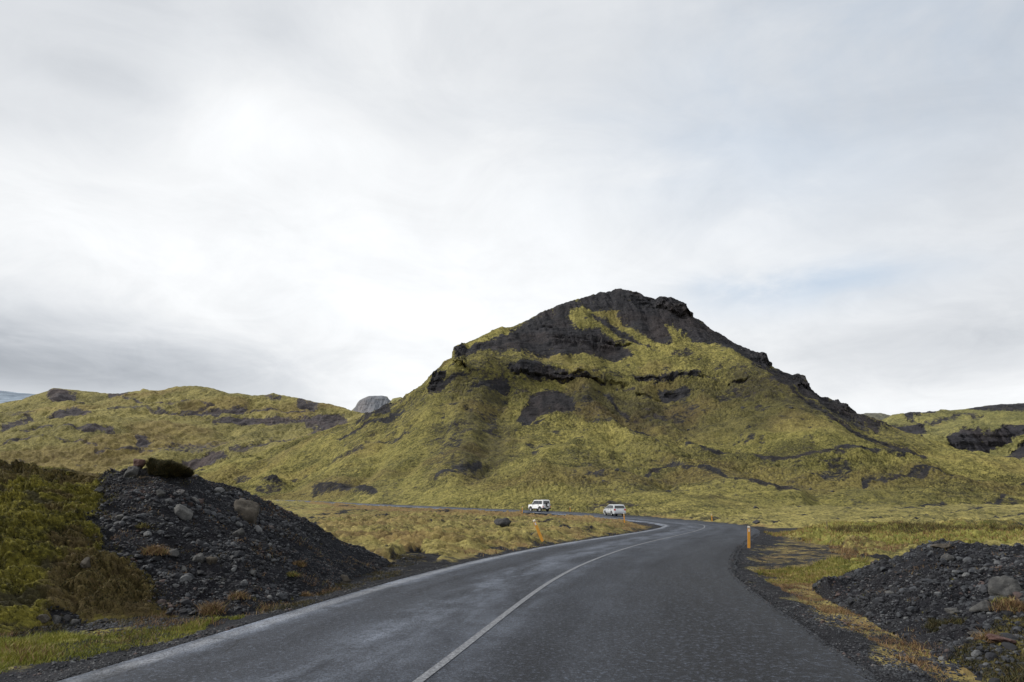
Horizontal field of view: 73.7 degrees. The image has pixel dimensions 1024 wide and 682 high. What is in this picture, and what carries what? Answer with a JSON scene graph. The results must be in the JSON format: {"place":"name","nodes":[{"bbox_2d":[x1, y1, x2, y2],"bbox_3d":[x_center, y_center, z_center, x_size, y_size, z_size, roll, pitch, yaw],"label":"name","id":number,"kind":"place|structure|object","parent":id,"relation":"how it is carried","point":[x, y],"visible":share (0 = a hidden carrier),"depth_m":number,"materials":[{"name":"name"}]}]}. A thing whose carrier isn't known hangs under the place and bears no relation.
{"place":"outdoors","nodes":[
{"label":"outdoors","id":0,"kind":"place"},
{"bbox_2d":[0,391,34,402],"bbox_3d":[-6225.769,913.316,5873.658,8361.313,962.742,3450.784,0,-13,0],"label":"glacier hill","id":1,"kind":"structure","parent":0,"point":[6,396],"depth_m":5237.11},
{"bbox_2d":[0,386,363,472],"bbox_3d":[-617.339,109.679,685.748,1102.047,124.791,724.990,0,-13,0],"label":"hills","id":2,"kind":"structure","parent":0,"point":[194,427],"depth_m":492.51,"materials":[{"name":"green plant"}]},
{"bbox_2d":[0,459,404,635],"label":"gravel bank","id":3,"kind":"structure","parent":0,"point":[22,599],"depth_m":12.07,"materials":[{"name":"grey gravel"}]},
{"bbox_2d":[36,614,49,622],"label":"stone","id":4,"kind":"object","parent":3,"relation":"on","point":[43,618],"visible":0.96,"depth_m":9.68,"materials":[{"name":"grey stone"}]},
{"bbox_2d":[52,615,61,623],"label":"stone","id":5,"kind":"object","parent":3,"relation":"on","point":[56,619],"visible":0.91,"depth_m":9.86,"materials":[{"name":"grey stone"}]},
{"bbox_2d":[62,614,69,621],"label":"stone","id":6,"kind":"object","parent":3,"relation":"on","point":[66,617],"visible":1,"depth_m":9.96,"materials":[{"name":"grey stone"}]},
{"bbox_2d":[69,619,79,625],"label":"stone","id":7,"kind":"object","parent":3,"relation":"on","point":[73,622],"visible":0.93,"depth_m":9.92,"materials":[{"name":"grey stone"}]},
{"bbox_2d":[80,557,90,568],"bbox_3d":[-6.946,3.648,11.147,0.228,0.237,0.173,-13,-19,43],"label":"stone","id":8,"kind":"object","parent":3,"relation":"on","point":[85,563],"visible":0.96,"depth_m":11.09,"materials":[{"name":"grey stone"}]},
{"bbox_2d":[94,487,103,492],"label":"stone","id":9,"kind":"object","parent":3,"relation":"on","point":[99,489],"visible":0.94,"depth_m":13.77,"materials":[{"name":"grey stone"}]},
{"bbox_2d":[0,460,227,631],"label":"moss fibres","id":10,"kind":"object","parent":3,"relation":"on","point":[34,482],"visible":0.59,"depth_m":12.10,"materials":[{"name":"green plant"}]},
{"bbox_2d":[0,460,228,629],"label":"heath sprigs","id":11,"kind":"object","parent":3,"relation":"on","point":[96,533],"visible":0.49,"depth_m":11.11,"materials":[{"name":"green plant"}]},
{"bbox_2d":[116,514,123,519],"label":"stone","id":12,"kind":"object","parent":3,"relation":"on","point":[120,516],"visible":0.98,"depth_m":12.78,"materials":[{"name":"grey stone"}]},
{"bbox_2d":[123,466,139,477],"bbox_3d":[-8.174,2.849,14.703,0.257,0.370,0.357,-11,-17,40],"label":"boulder","id":13,"kind":"object","parent":3,"relation":"on","point":[132,470],"visible":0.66,"depth_m":14.63,"materials":[{"name":"grey stone"}]},
{"bbox_2d":[133,458,145,467],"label":"boulder","id":14,"kind":"object","parent":3,"relation":"on","point":[139,463],"visible":0.78,"depth_m":14.81,"materials":[{"name":"brown stone"}]},
{"bbox_2d":[135,522,148,527],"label":"grass tuft","id":15,"kind":"object","parent":3,"relation":"on","point":[142,524],"visible":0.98,"depth_m":12.58,"materials":[{"name":"plant"}]},
{"bbox_2d":[137,544,174,555],"bbox_3d":[-6.298,3.675,12.069,0.723,0.213,0.760,0,-13,0],"label":"grass tuft","id":16,"kind":"object","parent":3,"relation":"on","point":[157,550],"visible":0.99,"depth_m":11.97,"materials":[{"name":"brown plant"}]},
{"bbox_2d":[156,489,165,496],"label":"stone","id":17,"kind":"object","parent":3,"relation":"on","point":[160,492],"visible":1,"depth_m":13.77,"materials":[{"name":"grey stone"}]},
{"bbox_2d":[144,456,196,477],"bbox_3d":[-7.469,2.789,14.837,1.389,0.492,1.164,12,-13,3],"label":"heather cushion","id":18,"kind":"object","parent":3,"relation":"on","point":[167,468],"visible":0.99,"depth_m":14.67,"materials":[{"name":"green plant"}]},
{"bbox_2d":[166,549,179,556],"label":"stone","id":19,"kind":"object","parent":3,"relation":"on","point":[174,552],"visible":0.72,"depth_m":12.23,"materials":[{"name":"grey stone"}]},
{"bbox_2d":[173,504,192,520],"bbox_3d":[-6.571,3.445,13.626,0.384,0.381,0.306,11,-17,-38],"label":"boulder","id":20,"kind":"object","parent":3,"relation":"on","point":[184,513],"visible":0.98,"depth_m":13.53,"materials":[{"name":"grey stone"}]},
{"bbox_2d":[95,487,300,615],"bbox_3d":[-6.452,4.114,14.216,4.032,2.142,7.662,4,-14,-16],"label":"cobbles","id":21,"kind":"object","parent":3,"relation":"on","point":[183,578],"visible":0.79,"depth_m":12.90,"materials":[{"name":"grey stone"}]},
{"bbox_2d":[192,553,203,563],"bbox_3d":[-5.672,3.938,12.350,0.206,0.203,0.198,0,-13,0],"label":"stone","id":22,"kind":"object","parent":3,"relation":"on","point":[199,557],"visible":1,"depth_m":12.28,"materials":[{"name":"grey stone"}]},
{"bbox_2d":[206,556,217,564],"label":"stone","id":23,"kind":"object","parent":3,"relation":"on","point":[210,560],"visible":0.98,"depth_m":12.31,"materials":[{"name":"grey stone"}]},
{"bbox_2d":[195,599,229,615],"bbox_3d":[-4.702,4.197,10.840,0.828,0.238,0.856,0,-13,0],"label":"grass tuft","id":24,"kind":"object","parent":3,"relation":"on","point":[206,609],"visible":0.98,"depth_m":10.70,"materials":[{"name":"brown plant"}]},
{"bbox_2d":[5,545,425,637],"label":"loose gravel","id":25,"kind":"structure","parent":3,"relation":"on","point":[107,626],"depth_m":10.17,"materials":[{"name":"grey gravel"}]},
{"bbox_2d":[52,473,405,614],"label":"dry sprigs","id":26,"kind":"object","parent":3,"relation":"on","point":[246,542],"visible":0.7,"depth_m":13.95,"materials":[{"name":"orange plant"}]},
{"bbox_2d":[46,468,417,624],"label":"loose gravel","id":27,"kind":"structure","parent":3,"relation":"on","point":[304,533],"depth_m":13.67,"materials":[{"name":"grey gravel"}]},
{"bbox_2d":[224,590,251,599],"bbox_3d":[-4.529,4.201,11.330,0.493,0.158,0.429,6,-15,-25],"label":"grass tuft","id":28,"kind":"object","parent":3,"relation":"on","point":[242,595],"visible":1,"depth_m":11.27,"materials":[{"name":"brown plant"}]},
{"bbox_2d":[232,528,244,535],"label":"stone","id":29,"kind":"object","parent":3,"relation":"on","point":[239,532],"visible":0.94,"depth_m":13.69,"materials":[{"name":"grey stone"}]},
{"bbox_2d":[233,498,259,523],"bbox_3d":[-5.898,3.793,15.034,0.556,0.661,0.508,0,-13,0],"label":"boulder","id":30,"kind":"object","parent":3,"relation":"on","point":[248,511],"visible":0.69,"depth_m":14.97,"materials":[{"name":"grey stone"}]},
{"bbox_2d":[249,569,256,575],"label":"stone","id":31,"kind":"object","parent":3,"relation":"on","point":[253,572],"visible":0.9,"depth_m":12.57,"materials":[{"name":"grey stone"}]},
{"bbox_2d":[286,571,300,576],"bbox_3d":[-4.356,4.582,13.439,0.403,0.120,0.391,0,-13,0],"label":"grass tuft","id":32,"kind":"object","parent":3,"relation":"on","point":[291,573],"visible":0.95,"depth_m":13.41,"materials":[{"name":"green plant"}]},
{"bbox_2d":[292,559,306,566],"bbox_3d":[-4.470,4.659,14.341,0.444,0.166,0.468,0,-13,0],"label":"grass tuft","id":33,"kind":"object","parent":3,"relation":"on","point":[301,563],"visible":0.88,"depth_m":14.28,"materials":[{"name":"brown plant"}]},
{"bbox_2d":[301,591,315,596],"bbox_3d":[-3.905,4.786,12.893,0.443,0.142,0.435,-4,-14,16],"label":"grass tuft","id":34,"kind":"object","parent":3,"relation":"on","point":[306,594],"visible":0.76,"depth_m":12.89,"materials":[{"name":"brown plant"}]},
{"bbox_2d":[352,396,401,412],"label":"butte","id":35,"kind":"object","parent":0,"point":[368,404],"visible":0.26,"depth_m":975.27,"materials":[{"name":"grey stone"}]},
{"bbox_2d":[57,500,878,681],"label":"road","id":36,"kind":"structure","parent":0,"point":[671,600],"depth_m":8.55,"materials":[{"name":"grey asphalt"}]},
{"bbox_2d":[528,500,550,511],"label":"off roader","id":37,"kind":"object","parent":36,"relation":"on","point":[538,505],"visible":0.99,"depth_m":95.05,"materials":[{"name":"white paint"}]},
{"bbox_2d":[603,504,625,515],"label":"estate car","id":38,"kind":"object","parent":36,"relation":"on","point":[615,509],"visible":0.95,"depth_m":83.73,"materials":[{"name":"silver metal"}]},
{"bbox_2d":[0,532,975,681],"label":"verge gravel","id":39,"kind":"structure","parent":0,"point":[137,653],"depth_m":8.73,"materials":[{"name":"grey gravel"}]},
{"bbox_2d":[0,499,1023,681],"bbox_3d":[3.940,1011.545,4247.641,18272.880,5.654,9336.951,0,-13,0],"label":"ground","id":40,"kind":"structure","parent":0,"point":[358,532],"depth_m":31.12,"materials":[{"name":"green plant"}]},
{"bbox_2d":[0,614,245,673],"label":"grass","id":41,"kind":"structure","parent":40,"relation":"on","point":[58,636],"depth_m":8.45,"materials":[{"name":"green plant"}]},
{"bbox_2d":[0,586,347,661],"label":"dry grass","id":42,"kind":"structure","parent":40,"relation":"on","point":[167,622],"depth_m":9.28,"materials":[{"name":"plant"}]},
{"bbox_2d":[7,544,424,638],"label":"heath sprigs","id":43,"kind":"object","parent":40,"relation":"on","point":[282,606],"visible":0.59,"depth_m":11.27,"materials":[{"name":"plant"}]},
{"bbox_2d":[340,574,350,582],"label":"stone","id":44,"kind":"object","parent":40,"relation":"on","point":[345,578],"visible":0.63,"depth_m":15.26,"materials":[{"name":"grey stone"}]},
{"bbox_2d":[324,503,644,555],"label":"dry grass","id":45,"kind":"structure","parent":40,"relation":"on","point":[512,549],"depth_m":52.72,"materials":[{"name":"yellow plant"}]},
{"bbox_2d":[323,504,649,554],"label":"moss tufts","id":46,"kind":"object","parent":40,"relation":"on","point":[497,527],"visible":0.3,"depth_m":44.97,"materials":[{"name":"green plant"}]},
{"bbox_2d":[494,518,510,526],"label":"boulder","id":47,"kind":"object","parent":40,"relation":"on","point":[503,522],"visible":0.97,"depth_m":44.89,"materials":[{"name":"grey stone"}]},
{"bbox_2d":[533,519,544,542],"bbox_3d":[1.243,8.679,30.639,0.139,1.389,0.087,-21,-15,-5],"label":"road post","id":48,"kind":"object","parent":40,"relation":"on","point":[538,530],"visible":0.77,"depth_m":30.64,"materials":[{"name":"orange plastic"}]},
{"bbox_2d":[747,526,750,548],"bbox_3d":[8.979,7.578,25.885,0.110,1.095,0.068,4,-13,1],"label":"road post","id":49,"kind":"object","parent":40,"relation":"on","point":[748,532],"visible":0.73,"depth_m":25.91,"materials":[{"name":"orange plastic"}]},
{"bbox_2d":[754,555,869,584],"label":"grass","id":50,"kind":"structure","parent":40,"relation":"on","point":[831,569],"depth_m":16.91,"materials":[{"name":"green plant"}]},
{"bbox_2d":[759,567,971,681],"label":"dry grass","id":51,"kind":"structure","parent":40,"relation":"on","point":[824,608],"depth_m":9.50,"materials":[{"name":"plant"}]},
{"bbox_2d":[828,535,907,559],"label":"dry grass","id":52,"kind":"structure","parent":40,"relation":"on","point":[850,556],"depth_m":24.31,"materials":[{"name":"yellow plant"}]},
{"bbox_2d":[814,540,1023,681],"bbox_3d":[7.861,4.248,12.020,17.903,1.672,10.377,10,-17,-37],"label":"gravel mound","id":53,"kind":"object","parent":40,"relation":"on","point":[1019,548],"visible":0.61,"depth_m":10.29,"materials":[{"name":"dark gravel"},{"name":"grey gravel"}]},
{"bbox_2d":[815,540,1016,655],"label":"dry sprigs","id":54,"kind":"object","parent":53,"relation":"on","point":[918,598],"visible":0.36,"depth_m":10.23,"materials":[{"name":"orange plant"}]},
{"bbox_2d":[812,538,1023,681],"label":"cobbles","id":55,"kind":"object","parent":53,"relation":"on","point":[983,588],"visible":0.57,"depth_m":10.22,"materials":[{"name":"grey stone"}]},
{"bbox_2d":[847,566,1023,681],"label":"heath sprigs","id":56,"kind":"object","parent":53,"relation":"on","point":[934,622],"visible":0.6,"depth_m":7.51,"materials":[{"name":"plant"}]},
{"bbox_2d":[930,543,950,548],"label":"boulder","id":57,"kind":"object","parent":53,"relation":"on","point":[944,545],"visible":0.98,"depth_m":12.73,"materials":[{"name":"grey stone"}]},
{"bbox_2d":[941,553,953,561],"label":"stone","id":58,"kind":"object","parent":53,"relation":"on","point":[947,557],"visible":0.85,"depth_m":11.72,"materials":[{"name":"grey stone"}]},
{"bbox_2d":[944,608,960,614],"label":"stone","id":59,"kind":"object","parent":53,"relation":"on","point":[955,611],"visible":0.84,"depth_m":9.33,"materials":[{"name":"grey stone"}]},
{"bbox_2d":[967,631,984,634],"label":"stone","id":60,"kind":"object","parent":53,"relation":"on","point":[974,632],"visible":0.33,"depth_m":8.21,"materials":[{"name":"grey stone"}]},
{"bbox_2d":[969,600,991,611],"bbox_3d":[6.226,3.530,9.050,0.214,0.186,0.273,4,-14,-15],"label":"boulder","id":61,"kind":"object","parent":53,"relation":"on","point":[981,606],"visible":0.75,"depth_m":9.00,"materials":[{"name":"grey stone"}]},
{"bbox_2d":[961,627,1003,643],"bbox_3d":[5.533,3.431,7.940,0.661,0.182,0.515,-8,-16,30],"label":"grass tuft","id":62,"kind":"object","parent":53,"relation":"on","point":[979,636],"visible":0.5,"depth_m":7.96,"materials":[{"name":"brown plant"}]},
{"bbox_2d":[991,596,1009,602],"bbox_3d":[6.588,3.484,9.205,0.372,0.112,0.296,-3,-14,14],"label":"grass tuft","id":63,"kind":"object","parent":53,"relation":"on","point":[994,599],"visible":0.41,"depth_m":9.22,"materials":[{"name":"brown plant"}]},
{"bbox_2d":[986,633,1016,643],"bbox_3d":[5.542,3.377,7.721,0.251,0.110,0.220,0,-13,0],"label":"stone","id":64,"kind":"object","parent":53,"relation":"on","point":[995,638],"visible":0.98,"depth_m":7.68,"materials":[{"name":"brown stone"}]},
{"bbox_2d":[984,593,1023,614],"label":"grass tuft","id":65,"kind":"object","parent":53,"relation":"on","point":[1010,604],"visible":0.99,"depth_m":8.76,"materials":[{"name":"beige plant"}]},
{"bbox_2d":[988,575,1021,598],"bbox_3d":[7.069,3.579,9.753,0.456,0.436,0.320,-10,-17,35],"label":"boulder","id":66,"kind":"object","parent":53,"relation":"on","point":[1003,586],"visible":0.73,"depth_m":9.72,"materials":[{"name":"grey stone"}]},
{"bbox_2d":[819,518,1023,533],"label":"reed grass","id":67,"kind":"structure","parent":40,"relation":"on","point":[922,526],"depth_m":37.74,"materials":[{"name":"green plant"}]},
{"bbox_2d":[0,0,1023,414],"label":"sky","id":68,"kind":"structure","parent":0,"point":[320,201],"materials":[{"name":"white"}]},
{"bbox_2d":[193,288,1023,516],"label":"mountain","id":69,"kind":"structure","parent":0,"point":[569,406],"depth_m":205.31,"materials":[{"name":"green plant"}]},
{"bbox_2d":[757,533,962,681],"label":"verge gravel","id":70,"kind":"structure","parent":0,"point":[940,664],"depth_m":7.75,"materials":[{"name":"gravel"}]},
{"bbox_2d":[864,413,890,419],"bbox_3d":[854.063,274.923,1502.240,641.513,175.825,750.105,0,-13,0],"label":"hill","id":71,"kind":"structure","parent":0,"point":[879,416],"depth_m":1261.03,"materials":[{"name":"green plant"}]},
{"bbox_2d":[763,517,1023,545],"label":"grass","id":72,"kind":"structure","parent":0,"point":[807,540],"depth_m":32.68,"materials":[{"name":"green plant"}]},
{"bbox_2d":[882,403,1023,461],"bbox_3d":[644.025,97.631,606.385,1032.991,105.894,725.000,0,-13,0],"label":"hills","id":73,"kind":"structure","parent":0,"point":[998,429],"depth_m":394.26,"materials":[{"name":"green plant"}]}
]}

